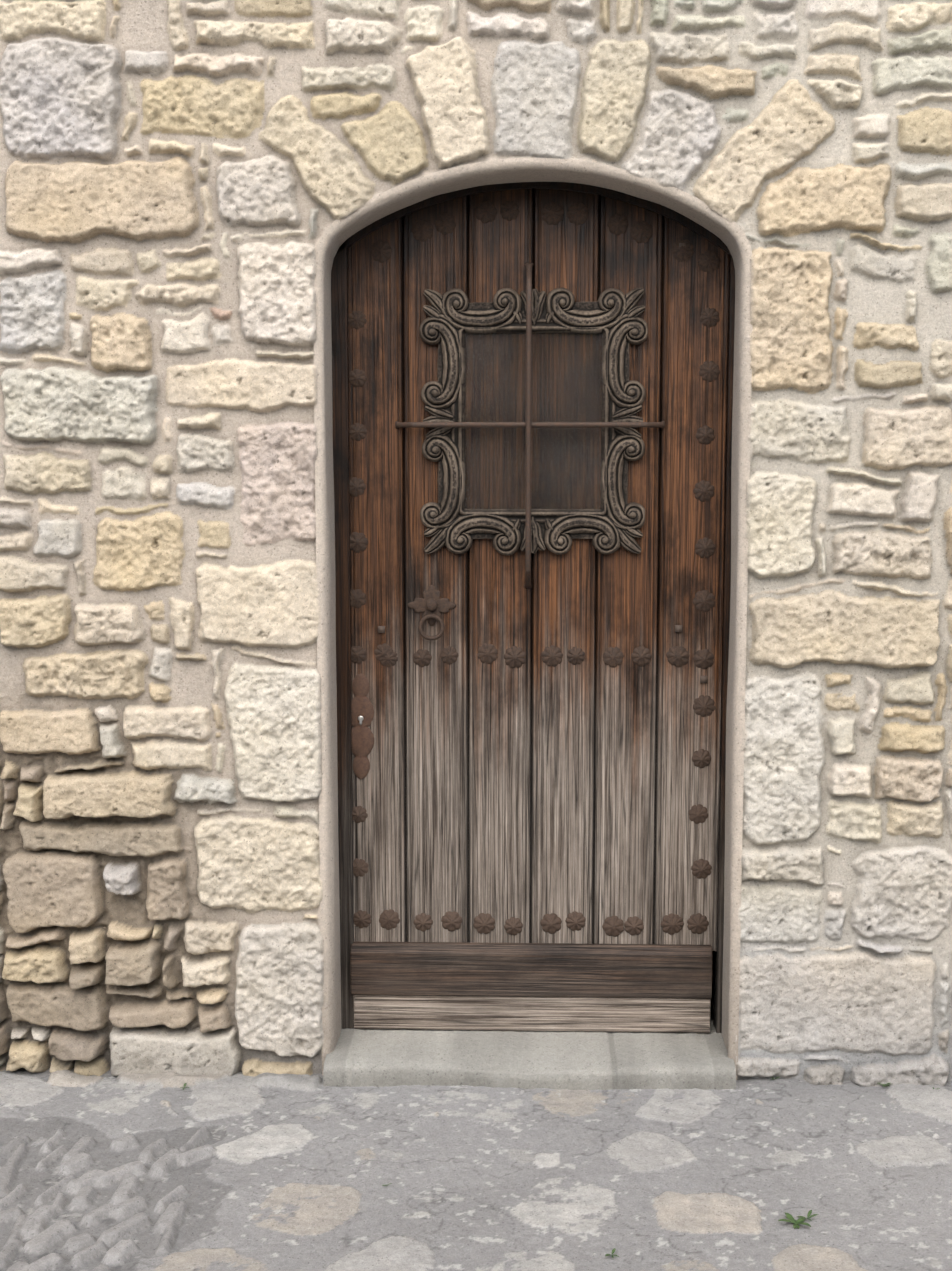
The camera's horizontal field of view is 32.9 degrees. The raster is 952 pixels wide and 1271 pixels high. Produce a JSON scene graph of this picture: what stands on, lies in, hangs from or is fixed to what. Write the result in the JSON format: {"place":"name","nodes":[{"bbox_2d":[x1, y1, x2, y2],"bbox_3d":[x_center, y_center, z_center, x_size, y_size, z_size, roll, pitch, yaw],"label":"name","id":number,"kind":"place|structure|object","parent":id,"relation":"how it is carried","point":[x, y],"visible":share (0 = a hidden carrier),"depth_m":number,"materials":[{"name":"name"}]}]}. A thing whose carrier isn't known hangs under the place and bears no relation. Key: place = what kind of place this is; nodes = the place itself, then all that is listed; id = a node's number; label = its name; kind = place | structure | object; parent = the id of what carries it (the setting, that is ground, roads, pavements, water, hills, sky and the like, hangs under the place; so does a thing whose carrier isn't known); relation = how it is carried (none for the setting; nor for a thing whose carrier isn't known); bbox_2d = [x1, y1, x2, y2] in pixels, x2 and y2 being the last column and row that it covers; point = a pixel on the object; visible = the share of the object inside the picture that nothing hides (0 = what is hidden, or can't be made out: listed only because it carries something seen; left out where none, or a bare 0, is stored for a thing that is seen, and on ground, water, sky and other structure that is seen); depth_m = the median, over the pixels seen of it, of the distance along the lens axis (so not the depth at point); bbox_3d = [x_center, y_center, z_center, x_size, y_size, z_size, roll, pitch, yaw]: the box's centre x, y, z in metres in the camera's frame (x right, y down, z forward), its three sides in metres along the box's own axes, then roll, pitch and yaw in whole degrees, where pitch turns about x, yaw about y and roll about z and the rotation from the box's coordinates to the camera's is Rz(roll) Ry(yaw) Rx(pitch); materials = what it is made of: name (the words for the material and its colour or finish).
{"place":"outdoors","nodes":[
{"label":"outdoors","id":0,"kind":"place"},
{"bbox_2d":[0,1007,951,1270],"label":"ground","id":1,"kind":"structure","parent":0,"point":[164,1171],"depth_m":3.60,"materials":[{"name":"grey stone"}]},
{"bbox_2d":[103,279,714,1013],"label":"house walls","id":2,"kind":"structure","parent":1,"relation":"on","point":[713,951],"depth_m":4.65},
{"bbox_2d":[314,158,752,1079],"bbox_3d":[0.141,0.012,4.155,1.071,2.374,0.253,0,7,2],"label":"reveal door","id":3,"kind":"structure","parent":2,"relation":"attached to","point":[336,234],"depth_m":4.04,"materials":[{"name":"beige stone"}]},
{"bbox_2d":[351,674,373,778],"bbox_3d":[-0.304,0.240,4.260,0.073,0.283,0.006,0,7,2],"label":"lock plate","id":4,"kind":"object","parent":3,"relation":"attached to","point":[362,735],"visible":1,"depth_m":4.26,"materials":[{"name":"brown metal"}]},
{"bbox_2d":[358,716,363,724],"bbox_3d":[-0.304,0.224,4.253,0.015,0.024,0.005,0,7,2],"label":"lock cylinder","id":5,"kind":"object","parent":4,"relation":"attached to","point":[360,718],"visible":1,"depth_m":4.25,"materials":[{"name":"silver metal"}]},
{"bbox_2d":[407,585,455,640],"bbox_3d":[-0.116,-0.059,4.205,0.128,0.144,0.032,0,7,2],"label":"door knocker","id":6,"kind":"object","parent":3,"relation":"attached to","point":[431,605],"visible":0.98,"depth_m":4.21,"materials":[{"name":"metal"}]},
{"bbox_2d":[395,263,664,587],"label":"window crossbars","id":7,"kind":"object","parent":3,"relation":"attached to","point":[528,424],"visible":1,"depth_m":4.10,"materials":[{"name":"grey metal"}]},
{"bbox_2d":[350,941,712,997],"bbox_3d":[0.146,0.893,4.312,0.963,0.138,0.030,0,7,2],"label":"kick board","id":8,"kind":"object","parent":3,"relation":"attached to","point":[542,969],"visible":1,"depth_m":4.30,"materials":[{"name":"brown wood"}]},
{"bbox_2d":[353,994,710,1032],"bbox_3d":[0.148,1.010,4.329,0.955,0.097,0.024,0,7,2],"label":"kick board","id":9,"kind":"object","parent":3,"relation":"attached to","point":[542,1013],"visible":0.85,"depth_m":4.32,"materials":[{"name":"brown wood"}]},
{"bbox_2d":[419,287,647,555],"bbox_3d":[0.144,-0.546,4.134,0.585,0.689,0.047,0,7,2],"label":"ornamental window frame","id":10,"kind":"object","parent":3,"relation":"attached to","point":[453,524],"visible":0.98,"depth_m":4.13,"materials":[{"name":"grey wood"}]},
{"bbox_2d":[348,201,720,936],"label":"door studs","id":11,"kind":"object","parent":3,"relation":"attached to","point":[552,655],"visible":1,"depth_m":4.21,"materials":[{"name":"metal"}]},
{"bbox_2d":[0,0,951,1086],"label":"stone wall","id":12,"kind":"structure","parent":1,"relation":"on","point":[183,183],"depth_m":3.98,"materials":[{"name":"beige stone"}]},
{"bbox_2d":[331,182,734,1032],"bbox_3d":[0.143,-0.061,4.231,1.063,2.260,0.064,0,7,2],"label":"door frame","id":13,"kind":"object","parent":12,"relation":"attached to","point":[339,300],"visible":0.54,"depth_m":4.18,"materials":[{"name":"brown wood"}]},
{"bbox_2d":[347,189,729,950],"bbox_3d":[0.157,-0.168,4.205,0.979,2.030,0.014,0,7,2],"label":"door leaf","id":14,"kind":"object","parent":13,"relation":"attached to","point":[531,789],"visible":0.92,"depth_m":4.22,"materials":[{"name":"brown wood"}]},
{"bbox_2d":[465,333,601,508],"bbox_3d":[0.145,-0.548,4.144,0.372,0.469,0.003,0,7,2],"label":"window pane","id":15,"kind":"object","parent":14,"relation":"in","point":[566,387],"visible":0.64,"depth_m":4.14,"materials":[{"name":"glass"}]},
{"bbox_2d":[323,1020,735,1089],"bbox_3d":[0.140,1.108,4.259,1.047,0.079,0.346,0,7,2],"label":"threshold","id":16,"kind":"object","parent":1,"relation":"on","point":[586,1060],"visible":0.75,"depth_m":4.14,"materials":[{"name":"grey stone"}]},
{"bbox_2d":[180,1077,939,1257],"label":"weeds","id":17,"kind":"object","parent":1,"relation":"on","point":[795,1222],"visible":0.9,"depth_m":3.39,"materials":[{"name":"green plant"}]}
]}

